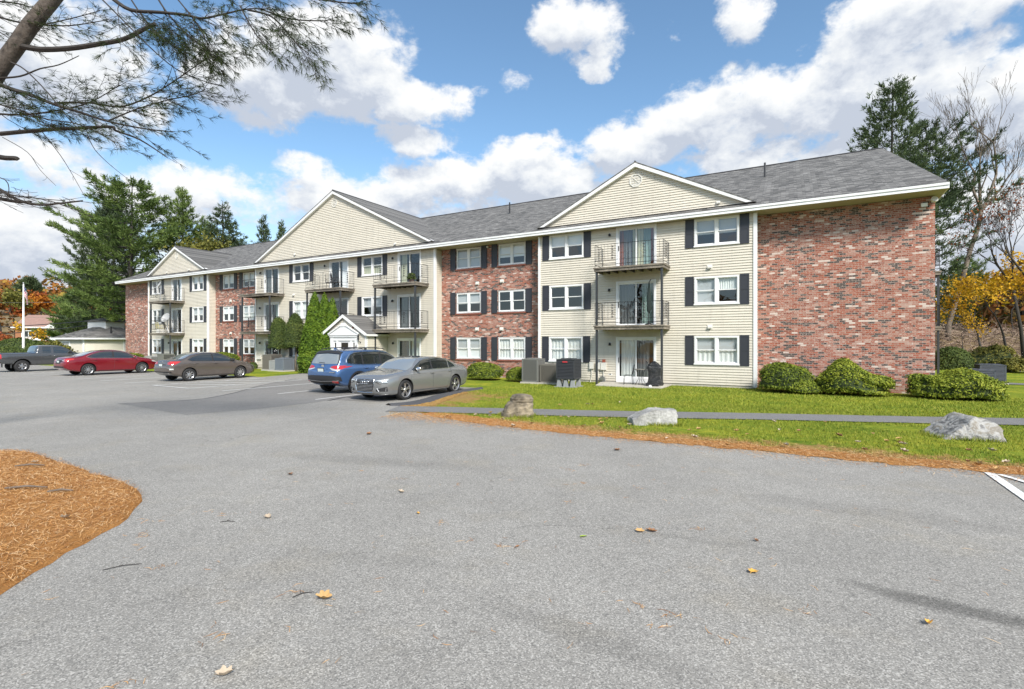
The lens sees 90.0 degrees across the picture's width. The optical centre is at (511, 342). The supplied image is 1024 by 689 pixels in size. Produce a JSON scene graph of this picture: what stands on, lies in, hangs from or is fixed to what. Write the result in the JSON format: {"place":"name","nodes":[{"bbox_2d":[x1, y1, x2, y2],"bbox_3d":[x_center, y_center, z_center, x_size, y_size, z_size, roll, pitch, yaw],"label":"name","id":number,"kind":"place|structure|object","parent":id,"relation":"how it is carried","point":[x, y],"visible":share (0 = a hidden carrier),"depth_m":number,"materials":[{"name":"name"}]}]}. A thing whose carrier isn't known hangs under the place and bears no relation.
{"place":"outdoors","nodes":[
{"label":"outdoors","id":0,"kind":"place"},
{"bbox_2d":[0,310,46,337],"bbox_3d":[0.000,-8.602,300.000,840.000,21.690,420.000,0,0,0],"label":"hill","id":1,"kind":"structure","parent":0,"point":[5,329],"depth_m":156.29,"materials":[{"name":"plant"}]},
{"bbox_2d":[0,287,33,336],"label":"autumn tree","id":2,"kind":"object","parent":1,"relation":"on","point":[13,297],"visible":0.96,"depth_m":106.10,"materials":[{"name":"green plant"}]},
{"bbox_2d":[6,273,48,314],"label":"pine tree","id":3,"kind":"object","parent":1,"relation":"on","point":[33,283],"visible":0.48,"depth_m":148.88,"materials":[{"name":"green plant"}]},
{"bbox_2d":[5,289,57,316],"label":"autumn tree","id":4,"kind":"object","parent":1,"relation":"on","point":[16,312],"visible":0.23,"depth_m":116.51,"materials":[{"name":"orange plant"}]},
{"bbox_2d":[21,293,54,314],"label":"autumn tree","id":5,"kind":"object","parent":1,"relation":"on","point":[45,303],"visible":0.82,"depth_m":110.38,"materials":[{"name":"orange plant"}]},
{"bbox_2d":[10,315,79,341],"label":"house","id":6,"kind":"structure","parent":1,"relation":"on","point":[34,320],"depth_m":96.18,"materials":[{"name":"pink brick"}]},
{"bbox_2d":[0,0,1023,300],"label":"sky","id":7,"kind":"structure","parent":0,"point":[462,105],"materials":[{"name":"blue"}]},
{"bbox_2d":[46,365,1023,468],"bbox_3d":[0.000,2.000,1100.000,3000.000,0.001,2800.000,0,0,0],"label":"ground","id":8,"kind":"structure","parent":0,"point":[1016,391],"depth_m":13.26,"materials":[{"name":"green plant"}]},
{"bbox_2d":[0,337,45,346],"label":"hedge","id":9,"kind":"object","parent":8,"relation":"on","point":[10,342],"visible":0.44,"depth_m":51.98,"materials":[{"name":"green plant"}]},
{"bbox_2d":[13,321,49,340],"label":"young tree","id":10,"kind":"object","parent":8,"relation":"on","point":[40,331],"visible":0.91,"depth_m":61.55,"materials":[{"name":"yellow plant"}]},
{"bbox_2d":[0,275,125,319],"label":"autumn woods","id":11,"kind":"object","parent":8,"relation":"on","point":[4,283],"visible":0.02,"depth_m":171.63,"materials":[{"name":"orange plant"}]},
{"bbox_2d":[31,293,97,341],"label":"pine tree","id":12,"kind":"object","parent":8,"relation":"on","point":[53,319],"visible":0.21,"depth_m":81.84,"materials":[{"name":"green plant"}]},
{"bbox_2d":[50,318,125,352],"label":"pavilion","id":13,"kind":"structure","parent":8,"relation":"on","point":[101,334],"depth_m":61.26,"materials":[{"name":"beige plastic"}]},
{"bbox_2d":[51,273,125,332],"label":"pine tree","id":14,"kind":"object","parent":8,"relation":"on","point":[75,319],"visible":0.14,"depth_m":74.84,"materials":[{"name":"green plant"}]},
{"bbox_2d":[62,200,152,314],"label":"pine tree","id":15,"kind":"object","parent":8,"relation":"on","point":[102,211],"visible":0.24,"depth_m":70.42,"materials":[{"name":"green plant"}]},
{"bbox_2d":[34,168,186,321],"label":"pine tree","id":16,"kind":"object","parent":8,"relation":"on","point":[109,291],"visible":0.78,"depth_m":60.29,"materials":[{"name":"green plant"}]},
{"bbox_2d":[142,185,204,266],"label":"pine tree","id":17,"kind":"object","parent":8,"relation":"on","point":[180,211],"visible":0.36,"depth_m":67.30,"materials":[{"name":"green plant"}]},
{"bbox_2d":[0,0,388,216],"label":"pine tree","id":18,"kind":"object","parent":8,"relation":"on","point":[29,26],"visible":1,"depth_m":8.62,"materials":[{"name":"green plant"}]},
{"bbox_2d":[181,218,216,248],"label":"pine tree","id":19,"kind":"object","parent":8,"relation":"on","point":[205,222],"visible":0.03,"depth_m":68.36,"materials":[{"name":"green plant"}]},
{"bbox_2d":[185,230,231,250],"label":"oak tree","id":20,"kind":"object","parent":8,"relation":"on","point":[211,245],"visible":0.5,"depth_m":61.18,"materials":[{"name":"green plant"}]},
{"bbox_2d":[199,200,247,248],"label":"pine tree","id":21,"kind":"object","parent":8,"relation":"on","point":[227,223],"visible":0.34,"depth_m":65.61,"materials":[{"name":"green plant"}]},
{"bbox_2d":[249,214,271,243],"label":"pine tree","id":22,"kind":"object","parent":8,"relation":"on","point":[265,233],"visible":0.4,"depth_m":84.64,"materials":[{"name":"green plant"}]},
{"bbox_2d":[261,354,281,370],"bbox_3d":[-17.070,1.412,36.453,1.070,1.176,1.020,0,0,30],"label":"condenser unit","id":23,"kind":"object","parent":8,"relation":"on","point":[266,358],"visible":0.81,"depth_m":36.12,"materials":[{"name":"metal"}]},
{"bbox_2d":[267,317,287,353],"bbox_3d":[-16.778,0.068,36.776,1.563,3.875,1.542,0,0,-8],"label":"topiary tree","id":24,"kind":"object","parent":8,"relation":"on","point":[276,336],"visible":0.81,"depth_m":36.28,"materials":[{"name":"green plant"}]},
{"bbox_2d":[273,358,294,371],"bbox_3d":[-15.696,1.527,35.328,1.020,0.946,0.980,0,0,30],"label":"condenser unit","id":25,"kind":"object","parent":8,"relation":"on","point":[284,364],"visible":0.99,"depth_m":35.01,"materials":[{"name":"metal"}]},
{"bbox_2d":[283,312,303,370],"bbox_3d":[-15.059,-0.045,35.461,1.582,4.102,1.552,0,0,30],"label":"topiary tree","id":26,"kind":"object","parent":8,"relation":"on","point":[293,332],"visible":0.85,"depth_m":35.01,"materials":[{"name":"green plant"}]},
{"bbox_2d":[297,291,319,373],"bbox_3d":[-12.755,-0.631,33.145,2.314,5.332,2.249,0,0,0],"label":"arborvitae","id":27,"kind":"object","parent":8,"relation":"on","point":[305,348],"visible":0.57,"depth_m":32.54,"materials":[{"name":"green plant"}]},
{"bbox_2d":[311,292,328,356],"bbox_3d":[-12.099,-0.608,33.053,2.163,5.295,2.070,0,0,30],"label":"arborvitae","id":28,"kind":"object","parent":8,"relation":"on","point":[322,313],"visible":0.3,"depth_m":32.55,"materials":[{"name":"green plant"}]},
{"bbox_2d":[321,297,338,349],"bbox_3d":[-11.570,-0.445,32.923,2.058,4.978,1.956,0,0,0],"label":"arborvitae","id":29,"kind":"object","parent":8,"relation":"on","point":[332,314],"visible":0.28,"depth_m":32.59,"materials":[{"name":"green plant"}]},
{"bbox_2d":[386,387,482,405],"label":"kerb berm","id":30,"kind":"structure","parent":8,"relation":"on","point":[431,398],"depth_m":17.67,"materials":[{"name":"concrete"}]},
{"bbox_2d":[402,392,467,405],"bbox_3d":[-2.312,1.988,18.030,1.106,0.001,5.078,0,0,21],"label":"pine straw fringe","id":31,"kind":"object","parent":8,"relation":"on","point":[432,403],"visible":0.96,"depth_m":17.18,"materials":[{"name":"brown plant"}]},
{"bbox_2d":[467,362,504,378],"bbox_3d":[-1.446,1.478,27.312,2.321,0.876,1.621,0,0,15],"label":"bush","id":32,"kind":"object","parent":8,"relation":"on","point":[481,370],"visible":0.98,"depth_m":26.71,"materials":[{"name":"green plant"}]},
{"bbox_2d":[0,364,1023,688],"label":"parking lot","id":33,"kind":"structure","parent":8,"relation":"on","point":[852,542],"depth_m":4.64,"materials":[{"name":"grey asphalt"}]},
{"bbox_2d":[22,282,27,348],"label":"flagpole","id":34,"kind":"object","parent":33,"relation":"on","point":[23,317],"visible":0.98,"depth_m":49.95,"materials":[{"name":"silver metal"}]},
{"bbox_2d":[0,345,79,371],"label":"parked pickup","id":35,"kind":"object","parent":33,"relation":"on","point":[36,355],"visible":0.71,"depth_m":35.10,"materials":[{"name":"paint"}]},
{"bbox_2d":[0,448,145,594],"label":"pine straw island","id":36,"kind":"object","parent":33,"relation":"on","point":[55,551],"visible":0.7,"depth_m":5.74,"materials":[{"name":"orange plant"}]},
{"bbox_2d":[53,350,155,374],"bbox_3d":[-25.442,1.228,32.340,2.188,1.515,5.136,0,0,30],"label":"parked sedan","id":37,"kind":"object","parent":33,"relation":"on","point":[88,362],"visible":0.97,"depth_m":31.36,"materials":[{"name":"red paint"}]},
{"bbox_2d":[154,352,253,380],"bbox_3d":[-16.523,1.251,27.795,2.098,1.470,4.750,0,0,30],"label":"parked sedan","id":38,"kind":"object","parent":33,"relation":"on","point":[190,366],"visible":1,"depth_m":26.76,"materials":[{"name":"beige paint"}]},
{"bbox_2d":[124,379,469,414],"bbox_3d":[-9.133,1.984,20.301,12.061,0.001,10.798,0,0,29],"label":"asphalt patch","id":39,"kind":"object","parent":33,"relation":"on","point":[266,396],"visible":0.7,"depth_m":18.06,"materials":[{"name":"grey asphalt"}]},
{"bbox_2d":[308,347,394,391],"bbox_3d":[-6.128,1.093,21.657,2.214,1.787,4.848,0,0,30],"label":"parked suv","id":40,"kind":"object","parent":39,"relation":"on","point":[329,370],"visible":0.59,"depth_m":19.84,"materials":[{"name":"blue paint"}]},
{"bbox_2d":[351,356,466,399],"bbox_3d":[-3.717,1.248,19.422,2.208,1.476,5.078,0,0,30],"label":"parked sedan","id":41,"kind":"object","parent":39,"relation":"on","point":[402,377],"visible":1,"depth_m":18.28,"materials":[{"name":"grey paint"}]},
{"bbox_2d":[22,461,1009,688],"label":"loose pine needles","id":42,"kind":"object","parent":33,"relation":"on","point":[497,546],"visible":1,"depth_m":3.90,"materials":[{"name":"brown plant"}]},
{"bbox_2d":[382,410,1023,481],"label":"pine needle litter","id":43,"kind":"object","parent":33,"relation":"on","point":[699,441],"visible":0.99,"depth_m":9.75,"materials":[{"name":"brown plant"}]},
{"bbox_2d":[985,472,1023,499],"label":"parking line","id":44,"kind":"object","parent":33,"relation":"on","point":[1011,488],"visible":1,"depth_m":7.06,"materials":[{"name":"paint"}]},
{"bbox_2d":[0,260,1023,335],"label":"autumn thicket","id":45,"kind":"object","parent":8,"relation":"on","point":[1006,309],"visible":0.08,"depth_m":55.20,"materials":[{"name":"plant"}]},
{"bbox_2d":[505,367,521,379],"bbox_3d":[0.303,1.593,26.191,1.296,0.713,1.139,0,0,0],"label":"bush","id":46,"kind":"object","parent":8,"relation":"on","point":[514,373],"visible":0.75,"depth_m":25.81,"materials":[{"name":"green plant"}]},
{"bbox_2d":[501,394,533,417],"bbox_3d":[0.136,1.717,13.908,0.913,0.617,0.719,0,0,-7],"label":"boulder","id":47,"kind":"object","parent":8,"relation":"on","point":[519,404],"visible":0.95,"depth_m":13.64,"materials":[{"name":"beige stone"}]},
{"bbox_2d":[115,147,949,393],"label":"apartment building","id":48,"kind":"structure","parent":8,"relation":"on","point":[816,266],"depth_m":25.21,"materials":[{"name":"beige plastic"}]},
{"bbox_2d":[171,308,181,332],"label":"patio door","id":49,"kind":"structure","parent":48,"relation":"in","point":[172,309],"depth_m":44.75,"materials":[{"name":"white glass"}]},
{"bbox_2d":[192,275,203,290],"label":"window","id":50,"kind":"structure","parent":48,"relation":"in","point":[199,279],"depth_m":42.79,"materials":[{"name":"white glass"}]},
{"bbox_2d":[192,307,203,321],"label":"window","id":51,"kind":"structure","parent":48,"relation":"in","point":[196,311],"depth_m":42.79,"materials":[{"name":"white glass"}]},
{"bbox_2d":[243,305,253,321],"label":"window","id":52,"kind":"structure","parent":48,"relation":"in","point":[248,311],"depth_m":40.44,"materials":[{"name":"white glass"}]},
{"bbox_2d":[264,266,278,292],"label":"patio door","id":53,"kind":"structure","parent":48,"relation":"in","point":[269,268],"depth_m":38.42,"materials":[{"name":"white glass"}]},
{"bbox_2d":[264,302,278,330],"bbox_3d":[-17.818,-1.850,38.123,1.750,2.220,0.257,0,0,30],"label":"patio door","id":54,"kind":"structure","parent":48,"relation":"in","point":[272,303],"depth_m":38.37,"materials":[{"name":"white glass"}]},
{"bbox_2d":[292,263,309,282],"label":"window","id":55,"kind":"structure","parent":48,"relation":"in","point":[301,265],"depth_m":36.40,"materials":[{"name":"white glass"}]},
{"bbox_2d":[293,300,309,318],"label":"window","id":56,"kind":"structure","parent":48,"relation":"in","point":[299,307],"depth_m":36.45,"materials":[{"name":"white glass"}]},
{"bbox_2d":[329,258,348,287],"bbox_3d":[-11.613,-4.540,34.602,1.800,2.080,0.257,0,0,30],"label":"patio door","id":57,"kind":"structure","parent":48,"relation":"in","point":[345,262],"depth_m":34.57,"materials":[{"name":"white glass"}]},
{"bbox_2d":[361,255,382,276],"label":"window","id":58,"kind":"structure","parent":48,"relation":"in","point":[369,270],"depth_m":33.03,"materials":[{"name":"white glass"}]},
{"bbox_2d":[362,296,382,315],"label":"window","id":59,"kind":"structure","parent":48,"relation":"in","point":[367,302],"depth_m":33.02,"materials":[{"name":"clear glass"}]},
{"bbox_2d":[397,293,420,328],"bbox_3d":[-6.287,-1.850,31.578,1.870,2.220,0.257,0,0,30],"label":"patio door","id":60,"kind":"structure","parent":48,"relation":"in","point":[404,297],"depth_m":31.89,"materials":[{"name":"white glass"}]},
{"bbox_2d":[397,338,420,356],"bbox_3d":[-6.287,0.845,31.578,1.870,2.190,0.257,0,0,30],"label":"patio door","id":61,"kind":"structure","parent":48,"relation":"in","point":[405,342],"depth_m":31.74,"materials":[{"name":"white glass"}]},
{"bbox_2d":[398,250,420,282],"bbox_3d":[-6.265,-4.540,31.565,1.860,2.080,0.257,0,0,30],"label":"patio door","id":62,"kind":"structure","parent":48,"relation":"in","point":[404,254],"depth_m":31.88,"materials":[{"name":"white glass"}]},
{"bbox_2d":[455,292,480,314],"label":"window","id":63,"kind":"structure","parent":48,"relation":"in","point":[462,298],"depth_m":30.06,"materials":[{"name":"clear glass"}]},
{"bbox_2d":[455,246,481,270],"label":"window","id":64,"kind":"structure","parent":48,"relation":"in","point":[468,258],"depth_m":30.07,"materials":[{"name":"clear glass"}]},
{"bbox_2d":[455,337,481,360],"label":"window","id":65,"kind":"structure","parent":48,"relation":"in","point":[467,347],"depth_m":30.07,"materials":[{"name":"clear glass"}]},
{"bbox_2d":[497,241,525,267],"bbox_3d":[-0.011,-4.897,28.645,1.860,1.325,0.162,0,0,30],"label":"window","id":66,"kind":"structure","parent":48,"relation":"in","point":[511,250],"depth_m":28.62,"materials":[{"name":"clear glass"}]},
{"bbox_2d":[497,289,525,313],"bbox_3d":[-0.011,-2.278,28.644,1.860,1.325,0.160,0,0,30],"label":"window","id":67,"kind":"structure","parent":48,"relation":"in","point":[511,300],"depth_m":28.62,"materials":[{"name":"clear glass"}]},
{"bbox_2d":[497,337,525,361],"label":"window","id":68,"kind":"structure","parent":48,"relation":"in","point":[510,348],"depth_m":28.62,"materials":[{"name":"clear glass"}]},
{"bbox_2d":[548,337,582,361],"bbox_3d":[2.781,0.365,26.360,1.930,1.290,0.195,0,0,30],"label":"window","id":69,"kind":"structure","parent":48,"relation":"in","point":[559,347],"depth_m":26.36,"materials":[{"name":"clear glass"}]},
{"bbox_2d":[549,232,583,259],"bbox_3d":[2.805,-4.925,26.341,1.950,1.270,0.187,0,0,30],"label":"window","id":70,"kind":"structure","parent":48,"relation":"in","point":[572,239],"depth_m":26.32,"materials":[{"name":"clear glass"}]},
{"bbox_2d":[549,284,583,309],"bbox_3d":[2.805,-2.305,26.341,1.950,1.270,0.185,0,0,30],"label":"window","id":71,"kind":"structure","parent":48,"relation":"in","point":[566,307],"depth_m":26.31,"materials":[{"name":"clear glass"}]},
{"bbox_2d":[616,279,655,326],"bbox_3d":[5.980,-1.850,24.614,1.940,2.220,0.257,0,0,30],"label":"patio door","id":72,"kind":"structure","parent":48,"relation":"in","point":[626,291],"depth_m":24.79,"materials":[{"name":"white glass"}]},
{"bbox_2d":[616,337,655,382],"bbox_3d":[5.980,0.845,24.614,1.940,2.190,0.257,0,0,30],"label":"patio door","id":73,"kind":"structure","parent":48,"relation":"in","point":[628,344],"depth_m":24.73,"materials":[{"name":"white glass"}]},
{"bbox_2d":[616,223,656,265],"bbox_3d":[5.989,-4.540,24.609,1.960,2.080,0.257,0,0,30],"label":"patio door","id":74,"kind":"structure","parent":48,"relation":"in","point":[648,232],"depth_m":24.66,"materials":[{"name":"white glass"}]},
{"bbox_2d":[694,214,739,246],"bbox_3d":[9.097,-4.925,22.771,1.920,1.270,0.187,0,0,30],"label":"window","id":75,"kind":"structure","parent":48,"relation":"in","point":[722,224],"depth_m":22.75,"materials":[{"name":"clear glass"}]},
{"bbox_2d":[694,275,739,304],"bbox_3d":[9.099,-2.305,22.774,1.920,1.270,0.195,0,0,30],"label":"window","id":76,"kind":"structure","parent":48,"relation":"in","point":[706,289],"depth_m":22.86,"materials":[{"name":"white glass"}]},
{"bbox_2d":[694,336,739,365],"bbox_3d":[9.099,0.365,22.774,1.920,1.290,0.195,0,0,30],"label":"window","id":77,"kind":"structure","parent":48,"relation":"in","point":[708,350],"depth_m":22.75,"materials":[{"name":"white glass"}]},
{"bbox_2d":[520,358,544,383],"bbox_3d":[1.054,1.377,25.072,0.980,1.246,0.940,0,0,30],"label":"condenser unit","id":78,"kind":"object","parent":8,"relation":"on","point":[530,370],"visible":0.92,"depth_m":24.71,"materials":[{"name":"metal"}]},
{"bbox_2d":[539,363,562,384],"bbox_3d":[1.921,1.507,24.695,1.020,0.986,0.940,0,0,30],"label":"condenser unit","id":79,"kind":"object","parent":8,"relation":"on","point":[547,373],"visible":0.77,"depth_m":24.37,"materials":[{"name":"metal"}]},
{"bbox_2d":[554,358,581,387],"bbox_3d":[2.561,1.352,23.067,1.020,1.296,1.020,0,0,30],"label":"condenser unit","id":80,"kind":"object","parent":8,"relation":"on","point":[568,368],"visible":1,"depth_m":22.75,"materials":[{"name":"grey metal"}]},
{"bbox_2d":[596,382,671,388],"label":"patio slab","id":81,"kind":"structure","parent":8,"relation":"on","point":[616,384],"depth_m":23.14,"materials":[{"name":"concrete"}]},
{"bbox_2d":[646,361,663,385],"bbox_3d":[6.397,1.387,22.912,0.777,1.129,0.618,0,0,30],"label":"covered grill","id":82,"kind":"object","parent":81,"relation":"on","point":[655,369],"visible":1,"depth_m":22.69,"materials":[{"name":"black fabric"}]},
{"bbox_2d":[627,407,677,425],"bbox_3d":[3.457,2.005,12.580,1.193,0.751,0.630,0,0,-1],"label":"boulder","id":83,"kind":"object","parent":8,"relation":"on","point":[651,415],"visible":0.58,"depth_m":12.34,"materials":[{"name":"stone"}]},
{"bbox_2d":[387,383,1023,424],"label":"footpath","id":84,"kind":"structure","parent":8,"relation":"on","point":[853,418],"depth_m":13.83,"materials":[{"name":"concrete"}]},
{"bbox_2d":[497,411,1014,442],"bbox_3d":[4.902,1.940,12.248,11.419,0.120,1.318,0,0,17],"label":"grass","id":85,"kind":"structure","parent":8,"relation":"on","point":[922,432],"depth_m":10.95,"materials":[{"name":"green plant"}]},
{"bbox_2d":[757,362,815,390],"bbox_3d":[10.946,1.326,20.484,2.102,1.126,2.193,0,0,0],"label":"bush","id":86,"kind":"object","parent":8,"relation":"on","point":[781,375],"visible":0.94,"depth_m":19.92,"materials":[{"name":"green plant"}]},
{"bbox_2d":[786,380,821,393],"bbox_3d":[11.204,1.682,19.774,1.168,0.540,0.999,0,0,0],"label":"bush","id":87,"kind":"object","parent":8,"relation":"on","point":[806,386],"visible":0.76,"depth_m":19.43,"materials":[{"name":"green plant"}]},
{"bbox_2d":[813,357,897,395],"bbox_3d":[12.837,1.255,19.470,2.653,1.418,2.258,0,0,0],"label":"bush","id":88,"kind":"object","parent":8,"relation":"on","point":[844,374],"visible":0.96,"depth_m":18.80,"materials":[{"name":"green plant"}]},
{"bbox_2d":[846,73,961,233],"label":"pine tree","id":89,"kind":"object","parent":8,"relation":"on","point":[900,96],"visible":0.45,"depth_m":42.77,"materials":[{"name":"green plant"}]},
{"bbox_2d":[935,346,974,370],"bbox_3d":[22.723,1.097,26.472,2.041,1.818,1.891,0,0,0],"label":"bush","id":90,"kind":"object","parent":8,"relation":"on","point":[951,357],"visible":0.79,"depth_m":25.92,"materials":[{"name":"green plant"}]},
{"bbox_2d":[905,367,1009,399],"bbox_3d":[15.636,1.421,18.073,2.701,1.096,2.351,0,0,0],"label":"bush","id":91,"kind":"object","parent":8,"relation":"on","point":[963,382],"visible":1,"depth_m":17.42,"materials":[{"name":"green plant"}]},
{"bbox_2d":[894,110,1023,294],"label":"pine tree","id":92,"kind":"object","parent":8,"relation":"on","point":[954,156],"visible":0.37,"depth_m":44.24,"materials":[{"name":"green plant"}]},
{"bbox_2d":[921,412,1006,441],"bbox_3d":[9.537,2.025,10.880,1.411,0.991,1.233,0,0,20],"label":"boulder","id":93,"kind":"object","parent":8,"relation":"on","point":[953,424],"visible":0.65,"depth_m":10.56,"materials":[{"name":"grey stone"}]},
{"bbox_2d":[916,61,1023,340],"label":"bare tree","id":94,"kind":"object","parent":8,"relation":"on","point":[967,260],"visible":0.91,"depth_m":43.93,"materials":[{"name":"brown plant"}]},
{"bbox_2d":[935,269,1007,345],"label":"maple tree","id":95,"kind":"object","parent":8,"relation":"on","point":[959,300],"visible":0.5,"depth_m":41.04,"materials":[{"name":"yellow plant"}]},
{"bbox_2d":[935,254,1009,329],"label":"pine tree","id":96,"kind":"object","parent":8,"relation":"on","point":[979,275],"visible":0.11,"depth_m":60.98,"materials":[{"name":"green plant"}]},
{"bbox_2d":[935,175,1023,357],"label":"bare tree","id":97,"kind":"object","parent":8,"relation":"on","point":[1021,334],"visible":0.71,"depth_m":35.96,"materials":[{"name":"brown plant"}]},
{"bbox_2d":[935,310,1023,356],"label":"brush pile","id":98,"kind":"object","parent":8,"relation":"on","point":[995,334],"visible":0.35,"depth_m":43.47,"materials":[{"name":"plant"}]},
{"bbox_2d":[941,250,1023,347],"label":"maple tree","id":99,"kind":"object","parent":8,"relation":"on","point":[986,280],"visible":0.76,"depth_m":36.81,"materials":[{"name":"yellow plant"}]},
{"bbox_2d":[955,172,1023,275],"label":"bare tree","id":100,"kind":"object","parent":8,"relation":"on","point":[1005,227],"visible":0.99,"depth_m":33.36,"materials":[{"name":"brown plant"}]},
{"bbox_2d":[974,363,1008,384],"bbox_3d":[23.064,1.512,24.710,1.070,0.976,1.070,0,0,30],"label":"condenser unit","id":101,"kind":"object","parent":8,"relation":"on","point":[1001,372],"visible":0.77,"depth_m":24.22,"materials":[{"name":"metal"}]},
{"bbox_2d":[968,343,1022,366],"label":"shrub","id":102,"kind":"object","parent":8,"relation":"on","point":[986,355],"visible":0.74,"depth_m":35.40,"materials":[{"name":"green plant"}]},
{"bbox_2d":[974,269,1023,308],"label":"maple tree","id":103,"kind":"object","parent":8,"relation":"on","point":[1011,282],"visible":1,"depth_m":33.26,"materials":[{"name":"yellow plant"}]},
{"bbox_2d":[1005,359,1023,371],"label":"shrub","id":104,"kind":"object","parent":8,"relation":"on","point":[1017,365],"visible":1,"depth_m":32.89,"materials":[{"name":"green plant"}]},
{"bbox_2d":[463,381,1023,418],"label":"grass","id":105,"kind":"structure","parent":0,"point":[803,396],"depth_m":17.77,"materials":[{"name":"green plant"}]},
{"bbox_2d":[935,330,1020,357],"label":"leafy bank","id":106,"kind":"structure","parent":0,"point":[959,338],"depth_m":44.19,"materials":[{"name":"brown plant"}]},
{"bbox_2d":[953,309,992,347],"bbox_3d":[33.903,-0.220,37.687,2.143,4.444,2.386,0,0,39],"label":"young tree","id":107,"kind":"object","parent":106,"relation":"on","point":[967,327],"visible":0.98,"depth_m":37.60,"materials":[{"name":"yellow plant"}]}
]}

